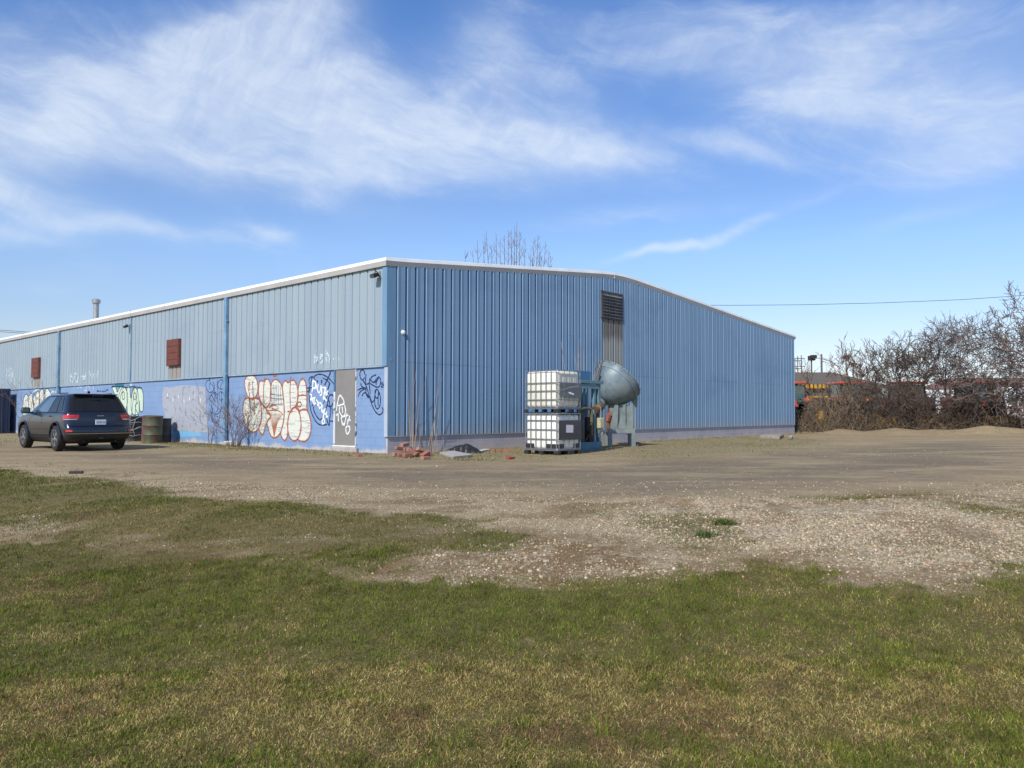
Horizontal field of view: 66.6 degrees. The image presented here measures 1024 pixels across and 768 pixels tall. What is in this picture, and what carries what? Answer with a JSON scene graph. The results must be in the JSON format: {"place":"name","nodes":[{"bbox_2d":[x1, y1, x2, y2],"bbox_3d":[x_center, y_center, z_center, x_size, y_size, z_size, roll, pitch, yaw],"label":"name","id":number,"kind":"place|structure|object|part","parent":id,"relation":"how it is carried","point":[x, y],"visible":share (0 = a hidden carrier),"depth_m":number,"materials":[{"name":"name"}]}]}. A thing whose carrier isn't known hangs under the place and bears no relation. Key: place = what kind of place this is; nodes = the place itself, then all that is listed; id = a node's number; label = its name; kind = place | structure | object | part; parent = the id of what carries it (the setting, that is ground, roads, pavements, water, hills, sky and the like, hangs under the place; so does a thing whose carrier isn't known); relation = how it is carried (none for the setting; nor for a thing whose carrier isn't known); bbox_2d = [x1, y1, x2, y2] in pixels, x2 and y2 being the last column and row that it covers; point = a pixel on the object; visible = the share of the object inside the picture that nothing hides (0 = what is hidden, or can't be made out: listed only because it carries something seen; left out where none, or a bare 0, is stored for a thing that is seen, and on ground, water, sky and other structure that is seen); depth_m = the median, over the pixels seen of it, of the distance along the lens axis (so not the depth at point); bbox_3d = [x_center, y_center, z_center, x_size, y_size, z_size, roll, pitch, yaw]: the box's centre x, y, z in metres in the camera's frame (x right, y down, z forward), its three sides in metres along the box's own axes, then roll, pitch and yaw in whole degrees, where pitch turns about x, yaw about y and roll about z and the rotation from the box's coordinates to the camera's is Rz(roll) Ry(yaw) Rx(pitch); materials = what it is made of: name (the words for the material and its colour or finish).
{"place":"outdoors","nodes":[
{"label":"outdoors","id":0,"kind":"place"},
{"bbox_2d":[0,422,1023,767],"bbox_3d":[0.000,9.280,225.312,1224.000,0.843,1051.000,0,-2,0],"label":"ground","id":1,"kind":"structure","parent":0,"point":[974,452],"depth_m":6.64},
{"bbox_2d":[0,389,10,432],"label":"shipping container","id":2,"kind":"object","parent":1,"relation":"on","point":[5,412],"visible":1,"depth_m":42.40,"materials":[{"name":"blue metal"}]},
{"bbox_2d":[0,390,7,431],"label":"door","id":3,"kind":"structure","parent":2,"relation":"in","point":[3,396],"depth_m":42.35,"materials":[{"name":"blue paint"}]},
{"bbox_2d":[2,363,62,416],"bbox_3d":[-22.427,0.749,37.522,4.809,3.678,2.676,2,-3,-42],"label":"bare shrub","id":4,"kind":"object","parent":1,"relation":"on","point":[30,392],"visible":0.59,"depth_m":37.36,"materials":[{"name":"beige plant"}]},
{"bbox_2d":[18,391,130,450],"bbox_3d":[-14.027,1.146,24.858,4.872,1.810,2.390,-2,-3,42],"label":"parked car","id":5,"kind":"object","parent":1,"relation":"on","point":[59,421],"visible":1,"depth_m":23.49,"materials":[{"name":"paint"}]},
{"bbox_3d":[-14.380,0.633,24.117,1.217,0.464,0.166,-2,-3,42],"label":"side window","id":6,"kind":"part","parent":5,"relation":"part of","materials":[{"name":"blue glass"}]},
{"bbox_3d":[-13.818,0.615,23.606,0.655,0.454,0.162,-2,-3,42],"label":"side window","id":7,"kind":"part","parent":5,"relation":"part of","materials":[{"name":"grey glass"}]},
{"bbox_3d":[-13.425,0.607,23.246,0.478,0.436,0.154,-2,-3,42],"label":"side window","id":8,"kind":"part","parent":5,"relation":"part of","materials":[{"name":"grey glass"}]},
{"bbox_3d":[-12.523,0.605,23.533,0.417,0.455,1.670,-2,-3,42],"label":"rear window","id":9,"kind":"part","parent":5,"relation":"part of","materials":[{"name":"black glass"}]},
{"bbox_2d":[69,471,83,473],"bbox_3d":[-8.178,1.657,14.636,0.240,0.050,0.080,1,-2,-15],"label":"wood scrap","id":10,"kind":"object","parent":1,"relation":"on","point":[76,472],"visible":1,"depth_m":14.60,"materials":[{"name":"grey wood"}]},
{"bbox_2d":[126,416,142,440],"bbox_3d":[-15.246,1.779,31.366,0.912,1.032,0.915,1,-2,-20],"label":"drum","id":11,"kind":"object","parent":1,"relation":"on","point":[136,427],"visible":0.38,"depth_m":31.05,"materials":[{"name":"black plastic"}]},
{"bbox_2d":[142,415,163,443],"bbox_3d":[-13.319,1.685,28.900,0.711,1.020,0.711,3,0,-20],"label":"drum","id":12,"kind":"object","parent":1,"relation":"on","point":[152,431],"visible":0.97,"depth_m":28.62,"materials":[{"name":"green metal"}]},
{"bbox_2d":[162,418,171,442],"bbox_3d":[-13.188,1.755,29.453,0.618,0.920,0.618,1,-2,-20],"label":"drum","id":13,"kind":"object","parent":1,"relation":"on","point":[166,433],"visible":0.52,"depth_m":29.27,"materials":[{"name":"black plastic"}]},
{"bbox_2d":[203,405,216,444],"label":"bare shrub","id":14,"kind":"object","parent":1,"relation":"on","point":[210,430],"visible":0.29,"depth_m":27.32,"materials":[{"name":"beige plant"}]},
{"bbox_2d":[185,385,278,446],"bbox_3d":[-9.044,1.034,25.367,2.940,2.248,2.824,1,-2,-22],"label":"bare shrub","id":15,"kind":"object","parent":1,"relation":"on","point":[239,421],"visible":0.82,"depth_m":25.55,"materials":[{"name":"brown plant"}]},
{"bbox_2d":[0,257,795,453],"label":"warehouse","id":16,"kind":"structure","parent":1,"relation":"on","point":[324,357],"depth_m":26.48,"materials":[{"name":"paint"}]},
{"bbox_2d":[332,369,356,446],"bbox_3d":[-4.824,0.693,22.486,1.099,2.235,0.070,-2,-3,42],"label":"door","id":17,"kind":"structure","parent":16,"relation":"in","point":[345,380],"depth_m":22.48,"materials":[{"name":"grey paint"}]},
{"bbox_2d":[402,453,412,456],"bbox_3d":[-2.644,1.802,19.725,0.252,0.084,0.122,2,-3,-44],"label":"brick","id":18,"kind":"object","parent":1,"relation":"on","point":[408,455],"visible":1,"depth_m":19.67,"materials":[{"name":"red brick"}]},
{"bbox_2d":[1,431,819,538],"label":"weeds","id":19,"kind":"object","parent":1,"relation":"on","point":[705,533],"visible":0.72,"depth_m":22.82,"materials":[{"name":"plant"}]},
{"bbox_2d":[406,447,415,452],"bbox_3d":[-2.591,1.755,20.154,0.273,0.091,0.132,32,8,-16],"label":"brick","id":20,"kind":"object","parent":1,"relation":"on","point":[409,450],"visible":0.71,"depth_m":20.09,"materials":[{"name":"red brick"}]},
{"bbox_2d":[408,356,424,447],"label":"dead weed","id":21,"kind":"object","parent":1,"relation":"on","point":[413,409],"visible":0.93,"depth_m":21.63,"materials":[{"name":"brown plant"}]},
{"bbox_2d":[420,451,429,456],"bbox_3d":[-2.229,1.804,20.003,0.132,0.091,0.273,5,21,33],"label":"brick","id":22,"kind":"object","parent":1,"relation":"on","point":[426,453],"visible":0.84,"depth_m":19.96,"materials":[{"name":"red brick"}]},
{"bbox_2d":[420,456,430,459],"bbox_3d":[-2.102,1.803,18.973,0.116,0.080,0.242,-2,-3,42],"label":"brick","id":23,"kind":"object","parent":1,"relation":"on","point":[425,457],"visible":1,"depth_m":18.94,"materials":[{"name":"red brick"}]},
{"bbox_2d":[418,368,443,452],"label":"dead weed","id":24,"kind":"object","parent":1,"relation":"on","point":[433,428],"visible":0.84,"depth_m":21.68,"materials":[{"name":"brown plant"}]},
{"bbox_2d":[440,451,471,457],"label":"concrete slab","id":25,"kind":"structure","parent":1,"relation":"on","point":[453,454],"depth_m":20.13,"materials":[{"name":"grey concrete"}]},
{"bbox_2d":[447,443,483,452],"bbox_3d":[-1.306,1.838,22.503,1.151,0.266,0.713,-1,-2,31],"label":"tarp","id":26,"kind":"object","parent":1,"relation":"on","point":[467,448],"visible":0.98,"depth_m":22.32,"materials":[{"name":"black plastic"}]},
{"bbox_2d":[465,226,552,267],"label":"poplar tree","id":27,"kind":"object","parent":1,"relation":"on","point":[516,245],"visible":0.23,"depth_m":74.88,"materials":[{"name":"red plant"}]},
{"bbox_2d":[0,449,1023,662],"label":"gravel","id":28,"kind":"structure","parent":1,"relation":"on","point":[875,526],"depth_m":7.60,"materials":[{"name":"grey gravel"}]},
{"bbox_2d":[524,413,581,454],"bbox_3d":[1.140,1.378,21.755,1.233,1.123,1.066,-2,-3,42],"label":"bulk tank","id":29,"kind":"object","parent":1,"relation":"on","point":[556,433],"visible":1,"depth_m":21.36,"materials":[{"name":"white plastic"}]},
{"bbox_2d":[524,370,580,412],"bbox_3d":[1.140,0.216,21.797,1.233,1.178,1.066,-2,-3,42],"label":"bulk tank","id":30,"kind":"object","parent":29,"relation":"on","point":[553,391],"visible":1,"depth_m":21.40,"materials":[{"name":"white plastic"}]},
{"bbox_2d":[561,343,595,416],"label":"dead weed","id":31,"kind":"object","parent":1,"relation":"on","point":[583,368],"visible":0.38,"depth_m":24.52,"materials":[{"name":"brown plant"}]},
{"bbox_2d":[567,370,604,450],"bbox_3d":[2.050,0.803,23.820,1.092,2.420,1.410,-2,-3,42],"label":"hydraulic press","id":32,"kind":"object","parent":1,"relation":"on","point":[592,425],"visible":0.54,"depth_m":23.79,"materials":[{"name":"blue paint"}]},
{"bbox_2d":[593,360,639,446],"bbox_3d":[3.562,0.682,26.670,1.602,2.970,1.709,0,-2,0],"label":"mixing drum","id":33,"kind":"object","parent":1,"relation":"on","point":[620,388],"visible":0.89,"depth_m":26.12,"materials":[{"name":"grey metal"}]},
{"bbox_2d":[760,434,783,438],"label":"stone slab","id":34,"kind":"structure","parent":1,"relation":"on","point":[771,436],"depth_m":33.48,"materials":[{"name":"beige stone"}]},
{"bbox_2d":[795,382,815,427],"bbox_3d":[17.364,1.436,49.411,2.464,3.062,4.079,0,-2,0],"label":"tractor","id":35,"kind":"object","parent":1,"relation":"on","point":[799,396],"visible":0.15,"depth_m":48.02,"materials":[{"name":"metal"}]},
{"bbox_2d":[797,396,827,423],"bbox_3d":[19.879,1.883,50.565,1.780,2.200,3.400,0,-2,-8],"label":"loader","id":36,"kind":"object","parent":1,"relation":"on","point":[819,397],"visible":0.05,"depth_m":50.36,"materials":[{"name":"yellow metal"}]},
{"bbox_2d":[808,355,816,370],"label":"floodlight pole","id":37,"kind":"object","parent":1,"relation":"on","point":[812,358],"visible":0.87,"depth_m":69.88,"materials":[{"name":"black metal"}]},
{"bbox_2d":[794,358,853,423],"bbox_3d":[18.293,0.610,46.961,4.586,4.834,3.083,1,-2,-30],"label":"bare shrub","id":38,"kind":"object","parent":1,"relation":"on","point":[806,379],"visible":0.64,"depth_m":46.54,"materials":[{"name":"beige plant"}]},
{"bbox_2d":[796,381,852,429],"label":"bare shrub","id":39,"kind":"object","parent":1,"relation":"on","point":[815,405],"visible":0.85,"depth_m":43.54,"materials":[{"name":"beige plant"}]},
{"bbox_2d":[795,378,878,428],"bbox_3d":[17.665,1.231,43.759,3.426,3.159,5.407,1,-2,-26],"label":"bare shrub","id":40,"kind":"object","parent":1,"relation":"on","point":[830,410],"visible":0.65,"depth_m":43.42,"materials":[{"name":"beige plant"}]},
{"bbox_2d":[794,372,886,407],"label":"farm building","id":41,"kind":"structure","parent":1,"relation":"on","point":[820,377],"depth_m":63.93,"materials":[{"name":"grey metal"}]},
{"bbox_2d":[815,382,872,428],"bbox_3d":[20.878,1.436,49.410,2.464,3.062,4.079,0,-2,-2],"label":"tractor","id":42,"kind":"object","parent":1,"relation":"on","point":[835,387],"visible":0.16,"depth_m":48.03,"materials":[{"name":"red metal"}]},
{"bbox_2d":[804,348,883,429],"bbox_3d":[19.709,0.395,46.200,3.366,5.196,3.967,1,-2,-16],"label":"bare shrub","id":43,"kind":"object","parent":1,"relation":"on","point":[849,391],"visible":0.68,"depth_m":46.27,"materials":[{"name":"beige plant"}]},
{"bbox_2d":[816,331,883,417],"bbox_3d":[20.212,-0.016,46.956,4.965,6.091,2.735,2,-3,-37],"label":"bare tree","id":44,"kind":"object","parent":1,"relation":"on","point":[846,358],"visible":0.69,"depth_m":46.71,"materials":[{"name":"brown plant"}]},
{"bbox_2d":[826,383,884,429],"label":"bare shrub","id":45,"kind":"object","parent":1,"relation":"on","point":[853,410],"visible":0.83,"depth_m":42.89,"materials":[{"name":"brown plant"}]},
{"bbox_2d":[834,382,936,428],"bbox_3d":[20.129,1.154,42.425,3.543,3.233,5.105,1,-2,-29],"label":"bare shrub","id":46,"kind":"object","parent":1,"relation":"on","point":[882,399],"visible":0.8,"depth_m":42.70,"materials":[{"name":"plant"}]},
{"bbox_2d":[876,410,895,428],"bbox_3d":[22.604,2.192,47.552,1.104,1.364,2.108,0,-2,-8],"label":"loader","id":47,"kind":"object","parent":1,"relation":"on","point":[883,416],"visible":0.04,"depth_m":47.44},
{"bbox_2d":[833,330,949,427],"bbox_3d":[21.182,-0.042,45.091,6.570,6.003,7.875,-2,-3,37],"label":"bare tree","id":48,"kind":"object","parent":1,"relation":"on","point":[874,358],"visible":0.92,"depth_m":43.69,"materials":[{"name":"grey plant"}]},
{"bbox_2d":[857,373,933,427],"bbox_3d":[21.222,1.097,43.069,3.851,3.419,4.833,-1,-3,34],"label":"bare shrub","id":49,"kind":"object","parent":1,"relation":"on","point":[898,403],"visible":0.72,"depth_m":42.85,"materials":[{"name":"brown plant"}]},
{"bbox_2d":[876,381,938,428],"bbox_3d":[22.146,1.300,43.151,3.814,3.062,3.312,-1,-2,16],"label":"bare shrub","id":50,"kind":"object","parent":1,"relation":"on","point":[905,407],"visible":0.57,"depth_m":42.92,"materials":[{"name":"brown plant"}]},
{"bbox_2d":[873,328,942,428],"bbox_3d":[22.671,-0.175,45.502,3.501,6.291,4.884,0,-2,0],"label":"bare tree","id":51,"kind":"object","parent":1,"relation":"on","point":[905,368],"visible":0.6,"depth_m":44.82,"materials":[{"name":"brown plant"}]},
{"bbox_2d":[880,381,936,426],"bbox_3d":[24.519,1.425,49.110,2.464,3.062,4.079,0,-2,-3],"label":"tractor","id":52,"kind":"object","parent":1,"relation":"on","point":[922,391],"visible":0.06,"depth_m":47.74,"materials":[{"name":"red metal"}]},
{"bbox_2d":[794,398,1023,432],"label":"underbrush","id":53,"kind":"object","parent":1,"relation":"on","point":[853,424],"visible":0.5,"depth_m":42.53,"materials":[{"name":"brown plant"}]},
{"bbox_2d":[795,400,1023,431],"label":"dead stalks","id":54,"kind":"object","parent":1,"relation":"on","point":[866,422],"visible":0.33,"depth_m":42.53,"materials":[{"name":"brown plant"}]},
{"bbox_2d":[871,318,958,429],"bbox_3d":[23.924,-0.424,46.558,4.922,6.833,7.089,-1,-2,24],"label":"bare tree","id":55,"kind":"object","parent":1,"relation":"on","point":[913,351],"visible":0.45,"depth_m":45.41,"materials":[{"name":"brown plant"}]},
{"bbox_2d":[882,390,953,424],"bbox_3d":[34.327,2.003,65.005,6.000,2.994,2.130,0,-2,0],"label":"white van","id":56,"kind":"object","parent":1,"relation":"on","point":[932,397],"visible":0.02,"depth_m":64.01,"materials":[{"name":"clear metal"}]},
{"bbox_2d":[904,382,959,429],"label":"bare shrub","id":57,"kind":"object","parent":1,"relation":"on","point":[943,409],"visible":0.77,"depth_m":42.75,"materials":[{"name":"brown plant"}]},
{"bbox_2d":[878,309,1023,426],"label":"bare tree","id":58,"kind":"object","parent":1,"relation":"on","point":[956,387],"visible":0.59,"depth_m":44.02,"materials":[{"name":"brown plant"}]},
{"bbox_2d":[880,313,1023,428],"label":"bare tree","id":59,"kind":"object","parent":1,"relation":"on","point":[989,366],"visible":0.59,"depth_m":42.39,"materials":[{"name":"brown plant"}]},
{"bbox_2d":[935,390,990,428],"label":"bare shrub","id":60,"kind":"object","parent":1,"relation":"on","point":[964,409],"visible":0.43,"depth_m":43.03,"materials":[{"name":"plant"}]},
{"bbox_2d":[918,280,1023,418],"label":"bare tree","id":61,"kind":"object","parent":1,"relation":"on","point":[1000,337],"visible":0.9,"depth_m":40.06,"materials":[{"name":"brown plant"}]},
{"bbox_2d":[940,381,1004,425],"bbox_3d":[28.566,1.418,48.909,2.464,3.062,4.079,0,-2,-4],"label":"tractor","id":62,"kind":"object","parent":1,"relation":"on","point":[981,410],"visible":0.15,"depth_m":47.53,"materials":[{"name":"red metal"}]},
{"bbox_2d":[937,356,1023,426],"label":"bare shrub","id":63,"kind":"object","parent":1,"relation":"on","point":[999,400],"visible":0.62,"depth_m":41.60,"materials":[{"name":"brown plant"}]},
{"bbox_2d":[951,392,1023,427],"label":"bare shrub","id":64,"kind":"object","parent":1,"relation":"on","point":[994,407],"visible":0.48,"depth_m":42.40,"materials":[{"name":"brown plant"}]},
{"bbox_2d":[994,387,1023,418],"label":"white van","id":65,"kind":"object","parent":1,"relation":"on","point":[1011,398],"visible":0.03,"depth_m":59.97,"materials":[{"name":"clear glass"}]},
{"bbox_2d":[1002,392,1023,428],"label":"bare shrub","id":66,"kind":"object","parent":1,"relation":"on","point":[1020,412],"visible":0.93,"depth_m":40.47,"materials":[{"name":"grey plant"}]},
{"bbox_3d":[-2.788,1.762,20.911,0.252,0.084,0.122,8,4,-35],"label":"brick","id":67,"kind":"object","parent":1,"relation":"on","visible":0},
{"bbox_2d":[394,446,402,450],"bbox_3d":[-3.059,1.745,21.104,0.122,0.084,0.252,-2,-13,42],"label":"brick","id":68,"kind":"object","parent":67,"relation":"on","point":[398,448],"visible":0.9,"depth_m":21.04,"materials":[{"name":"red brick"}]},
{"bbox_2d":[399,442,408,446],"bbox_3d":[-2.950,1.663,21.361,0.132,0.091,0.273,3,6,30],"label":"brick","id":69,"kind":"object","parent":68,"relation":"on","point":[404,444],"visible":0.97,"depth_m":21.29,"materials":[{"name":"red brick"}]},
{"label":"brick","id":70,"kind":"object","parent":1,"relation":"on","visible":0},
{"bbox_2d":[416,447,426,452],"bbox_3d":[-2.344,1.706,20.169,0.262,0.088,0.127,22,-25,-37],"label":"brick","id":71,"kind":"object","parent":70,"relation":"on","point":[420,449],"visible":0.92,"depth_m":20.11,"materials":[{"name":"red brick"}]},
{"bbox_2d":[0,434,1023,767],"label":"grass","id":72,"kind":"structure","parent":0,"point":[986,754],"depth_m":4.49,"materials":[{"name":"green plant"}]},
{"bbox_2d":[0,0,1023,385],"label":"sky","id":73,"kind":"structure","parent":0,"point":[768,159],"materials":[{"name":"blue"}]},
{"bbox_2d":[806,384,827,389],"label":"boom platform","id":74,"kind":"structure","parent":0,"point":[813,387],"depth_m":51.44,"materials":[{"name":"yellow metal"}]},
{"bbox_2d":[724,295,1023,305],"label":"power line","id":75,"kind":"object","parent":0,"point":[888,302],"visible":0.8,"depth_m":66.28,"materials":[{"name":"black metal"}]},
{"bbox_2d":[925,378,1023,389],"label":"farm building","id":76,"kind":"structure","parent":0,"point":[933,387],"depth_m":87.24,"materials":[{"name":"metal"}]}
]}

